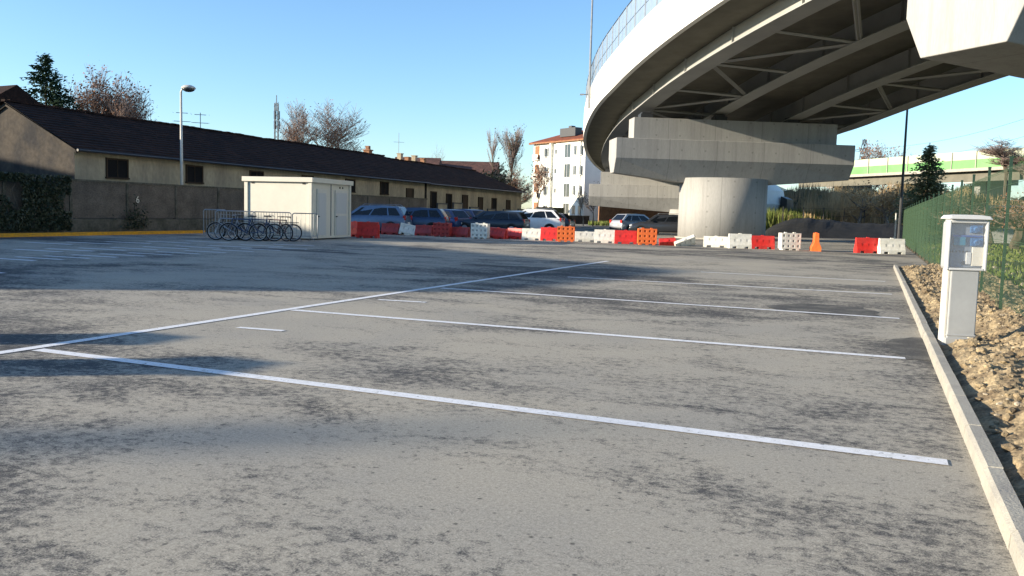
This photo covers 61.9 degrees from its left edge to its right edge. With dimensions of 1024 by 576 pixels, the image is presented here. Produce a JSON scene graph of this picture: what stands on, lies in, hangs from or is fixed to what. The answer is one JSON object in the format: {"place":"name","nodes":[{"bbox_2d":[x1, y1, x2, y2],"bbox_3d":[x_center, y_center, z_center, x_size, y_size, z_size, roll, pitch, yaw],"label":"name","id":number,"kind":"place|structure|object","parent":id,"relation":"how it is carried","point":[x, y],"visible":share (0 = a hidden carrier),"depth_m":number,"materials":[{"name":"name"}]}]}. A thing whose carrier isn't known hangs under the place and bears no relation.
{"place":"outdoors","nodes":[
{"label":"outdoors","id":0,"kind":"place"},
{"bbox_2d":[0,0,1023,208],"label":"sky","id":1,"kind":"structure","parent":0,"point":[425,75],"materials":[{"name":"blue"}]},
{"bbox_2d":[783,187,1023,208],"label":"bank","id":2,"kind":"structure","parent":0,"point":[795,202],"depth_m":113.96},
{"bbox_2d":[781,180,1020,212],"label":"brushwood","id":3,"kind":"object","parent":2,"relation":"on","point":[807,191],"visible":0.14,"depth_m":114.73,"materials":[{"name":"plant"}]},
{"bbox_2d":[905,238,1023,288],"bbox_3d":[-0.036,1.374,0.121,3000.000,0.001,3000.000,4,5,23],"label":"ground","id":4,"kind":"structure","parent":0,"point":[1006,268],"depth_m":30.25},
{"bbox_2d":[0,85,39,103],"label":"barn","id":5,"kind":"structure","parent":4,"relation":"on","point":[15,92],"depth_m":49.63,"materials":[{"name":"tile"}]},
{"bbox_2d":[19,53,82,109],"bbox_3d":[-32.199,-10.413,59.355,8.026,11.710,8.666,4,5,23],"label":"conifer","id":6,"kind":"object","parent":4,"relation":"on","point":[55,98],"visible":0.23,"depth_m":58.85,"materials":[{"name":"green plant"}]},
{"bbox_2d":[40,55,128,115],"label":"deciduous tree","id":7,"kind":"object","parent":4,"relation":"on","point":[85,101],"visible":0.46,"depth_m":73.72,"materials":[{"name":"brown plant"}]},
{"bbox_2d":[92,71,157,118],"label":"deciduous tree","id":8,"kind":"object","parent":4,"relation":"on","point":[136,99],"visible":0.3,"depth_m":76.16,"materials":[{"name":"brown plant"}]},
{"bbox_2d":[107,92,158,120],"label":"deciduous tree","id":9,"kind":"object","parent":4,"relation":"on","point":[127,109],"visible":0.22,"depth_m":73.76,"materials":[{"name":"brown plant"}]},
{"bbox_2d":[180,85,195,218],"bbox_3d":[-15.595,-6.221,41.163,0.726,7.030,0.672,6,6,39],"label":"street lamp","id":10,"kind":"object","parent":4,"relation":"on","point":[188,88],"visible":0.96,"depth_m":40.99,"materials":[{"name":"grey metal"}]},
{"bbox_2d":[0,99,430,218],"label":"warehouse","id":11,"kind":"structure","parent":4,"relation":"on","point":[38,139],"depth_m":42.31,"materials":[{"name":"paint"}]},
{"bbox_2d":[105,157,129,179],"bbox_3d":[-17.746,-5.362,38.368,0.120,0.920,1.350,3,5,20],"label":"window","id":12,"kind":"structure","parent":11,"relation":"in","point":[116,168],"depth_m":38.33,"materials":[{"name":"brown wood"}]},
{"bbox_2d":[185,164,203,183],"bbox_3d":[-16.011,-5.730,43.037,0.120,0.920,1.300,3,5,20],"label":"window","id":13,"kind":"structure","parent":11,"relation":"in","point":[193,173],"depth_m":43.00,"materials":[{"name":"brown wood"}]},
{"bbox_2d":[380,181,388,194],"bbox_3d":[-9.192,-7.180,61.468,0.120,0.940,1.300,3,5,20],"label":"window","id":14,"kind":"structure","parent":11,"relation":"in","point":[384,186],"depth_m":61.44,"materials":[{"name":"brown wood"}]},
{"bbox_2d":[396,153,426,162],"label":"roof chimneys","id":15,"kind":"object","parent":11,"relation":"on","point":[400,156],"visible":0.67,"depth_m":118.48,"materials":[{"name":"paint"}]},
{"bbox_2d":[274,95,279,138],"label":"lattice mast","id":16,"kind":"object","parent":4,"relation":"on","point":[276,115],"visible":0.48,"depth_m":86.83,"materials":[{"name":"metal"}]},
{"bbox_2d":[276,98,320,143],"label":"deciduous tree","id":17,"kind":"object","parent":4,"relation":"on","point":[292,135],"visible":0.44,"depth_m":90.04,"materials":[{"name":"brown plant"}]},
{"bbox_2d":[289,99,370,150],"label":"deciduous tree","id":18,"kind":"object","parent":4,"relation":"on","point":[334,139],"visible":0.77,"depth_m":89.77,"materials":[{"name":"brown plant"}]},
{"bbox_2d":[395,157,441,164],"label":"house","id":19,"kind":"structure","parent":4,"relation":"on","point":[436,161],"depth_m":126.64,"materials":[{"name":"paint"}]},
{"bbox_2d":[387,157,525,210],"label":"warehouse","id":20,"kind":"structure","parent":4,"relation":"on","point":[467,188],"depth_m":76.72,"materials":[{"name":"paint"}]},
{"bbox_2d":[430,191,436,208],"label":"door","id":21,"kind":"structure","parent":20,"relation":"in","point":[433,194],"depth_m":69.13,"materials":[{"name":"brown wood"}]},
{"bbox_2d":[441,161,499,175],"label":"house","id":22,"kind":"structure","parent":4,"relation":"on","point":[479,167],"depth_m":129.39,"materials":[{"name":"paint"}]},
{"bbox_2d":[486,128,499,169],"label":"deciduous tree","id":23,"kind":"object","parent":4,"relation":"on","point":[493,148],"visible":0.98,"depth_m":97.74,"materials":[{"name":"brown plant"}]},
{"bbox_2d":[481,158,515,187],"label":"deciduous tree","id":24,"kind":"object","parent":4,"relation":"on","point":[501,177],"visible":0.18,"depth_m":95.31,"materials":[{"name":"brown plant"}]},
{"bbox_2d":[0,224,1018,575],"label":"car park asphalt","id":25,"kind":"object","parent":4,"relation":"on","point":[114,468],"visible":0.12,"depth_m":5.64,"materials":[{"name":"asphalt"}]},
{"bbox_2d":[0,230,204,236],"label":"yellow kerb","id":26,"kind":"structure","parent":25,"relation":"on","point":[92,233],"depth_m":34.15,"materials":[{"name":"paint"}]},
{"bbox_2d":[0,241,307,272],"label":"parking lines","id":27,"kind":"object","parent":25,"relation":"on","point":[132,248],"visible":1,"depth_m":24.52,"materials":[{"name":"paint"}]},
{"bbox_2d":[203,209,226,237],"bbox_3d":[-12.130,-2.629,34.852,1.048,1.174,0.616,2,5,10],"label":"crowd barrier","id":28,"kind":"object","parent":25,"relation":"on","point":[209,220],"visible":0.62,"depth_m":34.88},
{"bbox_2d":[207,214,252,239],"bbox_3d":[-10.883,-2.348,32.964,1.772,1.011,0.577,1,2,-4],"label":"bicycle","id":29,"kind":"object","parent":25,"relation":"on","point":[223,227],"visible":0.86,"depth_m":32.93,"materials":[{"name":"black metal"}]},
{"bbox_2d":[215,210,254,238],"bbox_3d":[-11.028,-2.510,34.002,1.625,1.144,0.616,2,5,3],"label":"crowd barrier","id":30,"kind":"object","parent":25,"relation":"on","point":[229,219],"visible":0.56,"depth_m":33.97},
{"bbox_2d":[219,214,266,240],"bbox_3d":[-10.258,-2.298,32.601,1.772,1.011,0.577,0,11,-16],"label":"bicycle","id":31,"kind":"object","parent":25,"relation":"on","point":[236,227],"visible":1,"depth_m":32.58,"materials":[{"name":"metal"}]},
{"bbox_2d":[227,214,264,239],"bbox_3d":[-10.374,-2.368,33.342,1.772,1.011,0.577,3,9,14],"label":"bicycle","id":32,"kind":"object","parent":25,"relation":"on","point":[244,228],"visible":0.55,"depth_m":33.35,"materials":[{"name":"metal"}]},
{"bbox_2d":[237,214,283,240],"bbox_3d":[-9.751,-2.322,33.012,1.772,1.011,0.577,1,1,-10],"label":"bicycle","id":33,"kind":"object","parent":25,"relation":"on","point":[253,228],"visible":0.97,"depth_m":33.02,"materials":[{"name":"metal"}]},
{"bbox_2d":[252,211,290,240],"bbox_3d":[-9.459,-2.435,33.623,1.523,1.144,0.616,1,5,-2],"label":"crowd barrier","id":34,"kind":"object","parent":25,"relation":"on","point":[266,212],"visible":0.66,"depth_m":33.58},
{"bbox_2d":[257,215,293,240],"bbox_3d":[-9.315,-2.357,33.531,1.772,1.012,0.577,4,8,24],"label":"bicycle","id":35,"kind":"object","parent":25,"relation":"on","point":[286,224],"visible":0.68,"depth_m":33.37,"materials":[{"name":"metal"}]},
{"bbox_2d":[257,215,301,240],"bbox_3d":[-9.123,-2.347,33.506,1.772,1.011,0.577,1,-2,-2],"label":"bicycle","id":36,"kind":"object","parent":25,"relation":"on","point":[273,228],"visible":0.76,"depth_m":33.49,"materials":[{"name":"metal"}]},
{"bbox_2d":[242,176,352,238],"bbox_3d":[-9.268,-3.498,37.262,3.249,2.516,3.924,3,5,14],"label":"cabin","id":37,"kind":"object","parent":25,"relation":"on","point":[328,201],"visible":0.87,"depth_m":35.62,"materials":[{"name":"metal"}]},
{"bbox_2d":[316,189,326,236],"bbox_3d":[-8.014,-3.162,35.990,0.099,1.991,0.855,3,5,14],"label":"door","id":38,"kind":"structure","parent":37,"relation":"in","point":[321,194],"depth_m":35.93,"materials":[{"name":"white metal"}]},
{"bbox_2d":[334,190,346,235],"bbox_3d":[-7.551,-3.307,37.767,0.099,1.991,1.170,3,5,14],"label":"door","id":39,"kind":"structure","parent":37,"relation":"in","point":[340,210],"depth_m":37.67,"materials":[{"name":"white metal"}]},
{"bbox_2d":[292,213,317,240],"bbox_3d":[-8.244,-2.427,34.002,1.100,1.124,0.616,-2,6,-36],"label":"crowd barrier","id":40,"kind":"object","parent":25,"relation":"on","point":[309,223],"visible":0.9,"depth_m":34.09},
{"bbox_2d":[356,221,379,237],"bbox_3d":[-6.675,-2.715,39.727,1.045,0.767,0.400,2,5,9],"label":"plastic barrier","id":41,"kind":"object","parent":25,"relation":"on","point":[368,229],"visible":0.98,"depth_m":39.61,"materials":[{"name":"plastic"}]},
{"bbox_2d":[351,204,411,233],"bbox_3d":[-7.906,-3.833,47.363,4.555,1.667,2.080,2,5,8],"label":"parked car","id":42,"kind":"object","parent":25,"relation":"on","point":[383,213],"visible":0.3,"depth_m":46.50,"materials":[{"name":"blue paint"}]},
{"bbox_2d":[381,223,399,234],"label":"plastic barrier","id":43,"kind":"object","parent":25,"relation":"on","point":[389,228],"visible":0.97,"depth_m":45.78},
{"bbox_2d":[398,223,415,234],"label":"plastic barrier","id":44,"kind":"object","parent":25,"relation":"on","point":[406,229],"visible":0.92,"depth_m":45.56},
{"bbox_2d":[380,207,449,232],"bbox_3d":[-5.922,-3.850,48.864,4.655,1.541,2.080,2,5,4],"label":"parked car","id":45,"kind":"object","parent":25,"relation":"on","point":[425,216],"visible":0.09,"depth_m":48.00,"materials":[{"name":"blue paint"}]},
{"bbox_2d":[414,225,433,235],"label":"plastic barrier","id":46,"kind":"object","parent":25,"relation":"on","point":[423,230],"visible":0.93,"depth_m":45.37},
{"bbox_2d":[433,222,451,236],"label":"plastic barrier","id":47,"kind":"object","parent":25,"relation":"on","point":[442,229],"visible":1,"depth_m":44.33,"materials":[{"name":"plastic"}]},
{"bbox_2d":[443,209,470,226],"bbox_3d":[-4.505,-4.233,53.839,4.155,1.501,2.020,6,7,40],"label":"parked car","id":48,"kind":"object","parent":25,"relation":"on","point":[457,217],"visible":0.18,"depth_m":52.38,"materials":[{"name":"blue paint"}]},
{"bbox_2d":[451,227,470,236],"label":"plastic barrier","id":49,"kind":"object","parent":25,"relation":"on","point":[460,231],"visible":0.95,"depth_m":44.56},
{"bbox_2d":[0,261,947,464],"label":"parking lines","id":50,"kind":"object","parent":25,"relation":"on","point":[705,432],"visible":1,"depth_m":6.86,"materials":[{"name":"paint"}]},
{"bbox_2d":[471,223,489,238],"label":"plastic barrier","id":51,"kind":"object","parent":25,"relation":"on","point":[480,230],"visible":0.99,"depth_m":42.93,"materials":[{"name":"plastic"}]},
{"bbox_2d":[462,211,529,232],"bbox_3d":[-1.273,-4.051,52.849,4.655,1.481,2.080,3,5,14],"label":"parked car","id":52,"kind":"object","parent":25,"relation":"on","point":[504,219],"visible":0.38,"depth_m":51.93,"materials":[{"name":"black paint"}]},
{"bbox_2d":[490,227,507,238],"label":"plastic barrier","id":53,"kind":"object","parent":25,"relation":"on","point":[498,233],"visible":0.88,"depth_m":43.35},
{"bbox_2d":[508,228,521,238],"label":"plastic barrier","id":54,"kind":"object","parent":25,"relation":"on","point":[514,233],"visible":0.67,"depth_m":43.78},
{"bbox_2d":[522,228,540,239],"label":"plastic barrier","id":55,"kind":"object","parent":25,"relation":"on","point":[531,233],"visible":0.94,"depth_m":42.80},
{"bbox_2d":[526,157,553,207],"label":"young tree","id":56,"kind":"object","parent":25,"relation":"on","point":[540,179],"visible":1,"depth_m":83.50,"materials":[{"name":"brown plant"}]},
{"bbox_2d":[521,208,564,228],"bbox_3d":[1.281,-4.503,57.321,4.455,1.727,2.100,3,5,12],"label":"parked car","id":57,"kind":"object","parent":25,"relation":"on","point":[539,218],"visible":0.27,"depth_m":56.36,"materials":[{"name":"white paint"}]},
{"bbox_2d":[540,227,557,240],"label":"plastic barrier","id":58,"kind":"object","parent":25,"relation":"on","point":[548,233],"visible":0.78,"depth_m":42.60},
{"bbox_2d":[557,226,574,241],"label":"plastic barrier","id":59,"kind":"object","parent":25,"relation":"on","point":[565,233],"visible":0.99,"depth_m":41.52,"materials":[{"name":"plastic"}]},
{"bbox_2d":[559,213,575,228],"bbox_3d":[2.502,-4.822,62.809,4.155,1.461,2.000,3,5,20],"label":"parked car","id":60,"kind":"object","parent":25,"relation":"on","point":[569,221],"visible":0.12,"depth_m":61.73,"materials":[{"name":"grey paint"}]},
{"bbox_2d":[569,215,588,223],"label":"yard wall","id":61,"kind":"structure","parent":25,"relation":"on","point":[578,219],"depth_m":118.77,"materials":[{"name":"paint"}]},
{"bbox_2d":[575,231,594,241],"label":"plastic barrier","id":62,"kind":"object","parent":25,"relation":"on","point":[585,236],"visible":0.74,"depth_m":42.58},
{"bbox_2d":[252,248,930,360],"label":"tar patches","id":63,"kind":"object","parent":25,"relation":"on","point":[911,348],"visible":0.91,"depth_m":12.72,"materials":[{"name":"asphalt"}]},
{"bbox_2d":[594,229,614,242],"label":"plastic barrier","id":64,"kind":"object","parent":25,"relation":"on","point":[604,236],"visible":0.81,"depth_m":41.40,"materials":[{"name":"plastic"}]},
{"bbox_2d":[614,230,636,243],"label":"plastic barrier","id":65,"kind":"object","parent":25,"relation":"on","point":[625,236],"visible":0.89,"depth_m":40.81,"materials":[{"name":"plastic"}]},
{"bbox_2d":[598,206,668,221],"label":"brick wall","id":66,"kind":"structure","parent":25,"relation":"on","point":[607,213],"depth_m":118.40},
{"bbox_2d":[609,214,658,233],"bbox_3d":[9.609,-4.940,65.792,4.155,1.541,2.020,-1,6,-30],"label":"parked car","id":67,"kind":"object","parent":25,"relation":"on","point":[621,221],"visible":0.42,"depth_m":64.70,"materials":[{"name":"silver paint"}]},
{"bbox_2d":[589,169,679,214],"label":"bridge pier","id":68,"kind":"structure","parent":25,"relation":"on","point":[612,190],"depth_m":92.61,"materials":[{"name":"concrete"}]},
{"bbox_2d":[637,228,656,244],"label":"plastic barrier","id":69,"kind":"object","parent":25,"relation":"on","point":[646,236],"visible":0.99,"depth_m":40.13,"materials":[{"name":"plastic"}]},
{"bbox_2d":[629,213,677,232],"bbox_3d":[11.006,-4.682,62.805,4.755,1.627,2.100,2,5,8],"label":"parked car","id":70,"kind":"object","parent":25,"relation":"on","point":[667,223],"visible":0.44,"depth_m":62.02,"materials":[{"name":"grey paint"}]},
{"bbox_2d":[659,237,676,245],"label":"plastic barrier","id":71,"kind":"object","parent":25,"relation":"on","point":[666,241],"visible":0.77,"depth_m":39.75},
{"bbox_2d":[674,234,695,245],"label":"plastic barrier","id":72,"kind":"object","parent":25,"relation":"on","point":[688,241],"visible":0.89,"depth_m":39.56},
{"bbox_2d":[588,206,839,230],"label":"tall grass","id":73,"kind":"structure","parent":25,"relation":"on","point":[771,216],"depth_m":85.02,"materials":[{"name":"plant"}]},
{"bbox_2d":[703,236,727,247],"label":"plastic barrier","id":74,"kind":"object","parent":25,"relation":"on","point":[715,241],"visible":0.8,"depth_m":39.40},
{"bbox_2d":[609,112,854,238],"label":"bridge pier","id":75,"kind":"structure","parent":25,"relation":"on","point":[723,171],"depth_m":54.07,"materials":[{"name":"concrete"}]},
{"bbox_2d":[583,0,1007,190],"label":"flyover","id":76,"kind":"object","parent":75,"relation":"on","point":[847,65],"visible":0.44,"depth_m":46.73,"materials":[{"name":"paint"}]},
{"bbox_2d":[580,0,592,107],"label":"lighting mast","id":77,"kind":"object","parent":76,"relation":"on","point":[589,80],"visible":1,"depth_m":64.67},
{"bbox_2d":[727,233,751,248],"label":"plastic barrier","id":78,"kind":"object","parent":25,"relation":"on","point":[741,240],"visible":0.99,"depth_m":38.73,"materials":[{"name":"plastic"}]},
{"bbox_2d":[751,235,774,248],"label":"plastic barrier","id":79,"kind":"object","parent":25,"relation":"on","point":[762,242],"visible":0.95,"depth_m":38.71,"materials":[{"name":"plastic"}]},
{"bbox_2d":[767,185,793,214],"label":"ramp parapet","id":80,"kind":"structure","parent":25,"relation":"on","point":[776,197],"depth_m":93.66,"materials":[{"name":"paint"}]},
{"bbox_2d":[778,232,800,249],"bbox_3d":[12.467,-2.106,38.335,0.880,0.803,0.420,1,5,-3],"label":"plastic barrier","id":81,"kind":"object","parent":25,"relation":"on","point":[788,241],"visible":0.99,"depth_m":38.14,"materials":[{"name":"plastic"}]},
{"bbox_2d":[809,232,820,251],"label":"plastic barrier","id":82,"kind":"object","parent":25,"relation":"on","point":[815,245],"visible":0.97,"depth_m":37.52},
{"bbox_2d":[765,218,933,240],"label":"earth mound","id":83,"kind":"object","parent":25,"relation":"on","point":[809,227],"visible":0.73,"depth_m":69.12,"materials":[{"name":"soil"}]},
{"bbox_2d":[853,181,910,222],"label":"bare bush","id":84,"kind":"object","parent":83,"relation":"on","point":[883,205],"visible":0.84,"depth_m":78.99,"materials":[{"name":"brown plant"}]},
{"bbox_2d":[853,237,878,252],"bbox_3d":[15.492,-1.866,37.144,1.065,0.687,0.400,1,5,0],"label":"plastic barrier","id":85,"kind":"object","parent":25,"relation":"on","point":[866,245],"visible":0.93,"depth_m":37.04,"materials":[{"name":"plastic"}]},
{"bbox_2d":[877,238,905,253],"bbox_3d":[16.404,-1.816,36.845,1.125,0.687,0.400,1,5,0],"label":"plastic barrier","id":86,"kind":"object","parent":25,"relation":"on","point":[890,246],"visible":0.99,"depth_m":36.74,"materials":[{"name":"plastic"}]},
{"bbox_2d":[897,110,907,238],"bbox_3d":[28.206,-9.851,61.306,0.222,13.000,0.222,4,5,22],"label":"lighting mast","id":87,"kind":"object","parent":25,"relation":"on","point":[901,191],"visible":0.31,"depth_m":61.43,"materials":[{"name":"metal"}]},
{"bbox_2d":[893,265,1023,575],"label":"kerb","id":88,"kind":"structure","parent":25,"relation":"on","point":[1006,506],"depth_m":4.81,"materials":[{"name":"concrete"}]},
{"bbox_2d":[495,124,524,183],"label":"deciduous tree","id":89,"kind":"object","parent":4,"relation":"on","point":[512,144],"visible":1,"depth_m":97.30,"materials":[{"name":"brown plant"}]},
{"bbox_2d":[506,164,534,203],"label":"deciduous tree","id":90,"kind":"object","parent":4,"relation":"on","point":[526,197],"visible":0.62,"depth_m":102.19,"materials":[{"name":"brown plant"}]},
{"bbox_2d":[529,126,601,221],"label":"apartment block","id":91,"kind":"structure","parent":4,"relation":"on","point":[570,164],"depth_m":140.68,"materials":[{"name":"white"}]},
{"bbox_2d":[835,179,890,222],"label":"bare bush","id":92,"kind":"object","parent":4,"relation":"on","point":[859,212],"visible":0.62,"depth_m":81.62,"materials":[{"name":"brown plant"}]},
{"bbox_2d":[857,139,909,187],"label":"deciduous tree","id":93,"kind":"object","parent":4,"relation":"on","point":[880,152],"visible":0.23,"depth_m":148.87,"materials":[{"name":"brown plant"}]},
{"bbox_2d":[775,181,1022,237],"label":"dry reeds","id":94,"kind":"object","parent":4,"relation":"on","point":[840,201],"visible":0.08,"depth_m":85.43,"materials":[{"name":"plant"}]},
{"bbox_2d":[798,147,1023,201],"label":"elevated road","id":95,"kind":"structure","parent":4,"relation":"on","point":[960,166],"depth_m":118.93,"materials":[{"name":"concrete"}]},
{"bbox_2d":[887,145,957,235],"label":"conifer","id":96,"kind":"object","parent":4,"relation":"on","point":[932,186],"visible":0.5,"depth_m":73.08,"materials":[{"name":"green plant"}]},
{"bbox_2d":[899,245,1023,507],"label":"clay strip","id":97,"kind":"object","parent":4,"relation":"on","point":[982,409],"visible":0.47,"depth_m":7.70,"materials":[{"name":"soil"}]},
{"bbox_2d":[901,263,1023,473],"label":"clay clods","id":98,"kind":"object","parent":97,"relation":"on","point":[1018,461],"visible":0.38,"depth_m":7.78,"materials":[{"name":"soil"}]},
{"bbox_2d":[902,156,1023,316],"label":"fence","id":99,"kind":"object","parent":97,"relation":"on","point":[920,222],"visible":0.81,"depth_m":15.37,"materials":[{"name":"metal"}]},
{"bbox_2d":[906,263,1021,415],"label":"pebbles","id":100,"kind":"object","parent":97,"relation":"on","point":[1000,403],"visible":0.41,"depth_m":8.28,"materials":[{"name":"stone"}]},
{"bbox_2d":[938,214,992,344],"bbox_3d":[4.857,-0.068,9.216,0.430,1.446,0.298,2,5,9],"label":"service pedestal","id":101,"kind":"object","parent":97,"relation":"on","point":[965,239],"visible":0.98,"depth_m":9.14,"materials":[{"name":"paint"}]},
{"bbox_2d":[930,187,997,224],"bbox_3d":[32.253,-5.415,61.706,6.227,4.705,4.610,-3,7,-39],"label":"bare bush","id":102,"kind":"object","parent":4,"relation":"on","point":[964,204],"visible":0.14,"depth_m":61.02,"materials":[{"name":"brown plant"}]},
{"bbox_2d":[906,0,1023,78],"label":"bridge pier","id":103,"kind":"structure","parent":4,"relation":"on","point":[986,35],"depth_m":23.09,"materials":[{"name":"concrete"}]},
{"bbox_2d":[949,196,1019,245],"bbox_3d":[31.194,-4.342,56.451,5.103,3.439,4.622,4,5,23],"label":"bare bush","id":104,"kind":"object","parent":4,"relation":"on","point":[994,218],"visible":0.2,"depth_m":55.89,"materials":[{"name":"brown plant"}]},
{"bbox_2d":[971,136,1023,204],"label":"deciduous tree","id":105,"kind":"object","parent":4,"relation":"on","point":[992,151],"visible":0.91,"depth_m":106.74,"materials":[{"name":"brown plant"}]},
{"bbox_2d":[988,191,1023,249],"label":"bare bush","id":106,"kind":"object","parent":4,"relation":"on","point":[1015,237],"visible":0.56,"depth_m":47.59,"materials":[{"name":"brown plant"}]},
{"bbox_2d":[984,206,1013,242],"bbox_3d":[37.547,-4.853,65.475,2.250,2.800,1.600,3,5,17],"label":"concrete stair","id":107,"kind":"object","parent":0,"point":[998,233],"visible":0.23,"depth_m":64.82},
{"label":"verge","id":108,"kind":"structure","parent":0,"visible":0},
{"bbox_2d":[112,192,151,230],"bbox_3d":[-16.373,-3.237,36.866,0.186,1.806,2.206,3,5,20],"label":"weed","id":109,"kind":"object","parent":108,"relation":"on","point":[130,218],"visible":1,"depth_m":37.01,"materials":[{"name":"green plant"}]},
{"bbox_2d":[0,177,427,232],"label":"perimeter wall","id":110,"kind":"structure","parent":108,"relation":"on","point":[95,199],"depth_m":38.09,"materials":[{"name":"paint"}]},
{"bbox_2d":[0,171,72,232],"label":"ivy","id":111,"kind":"object","parent":110,"relation":"attached to","point":[30,212],"visible":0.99,"depth_m":32.41,"materials":[{"name":"green plant"}]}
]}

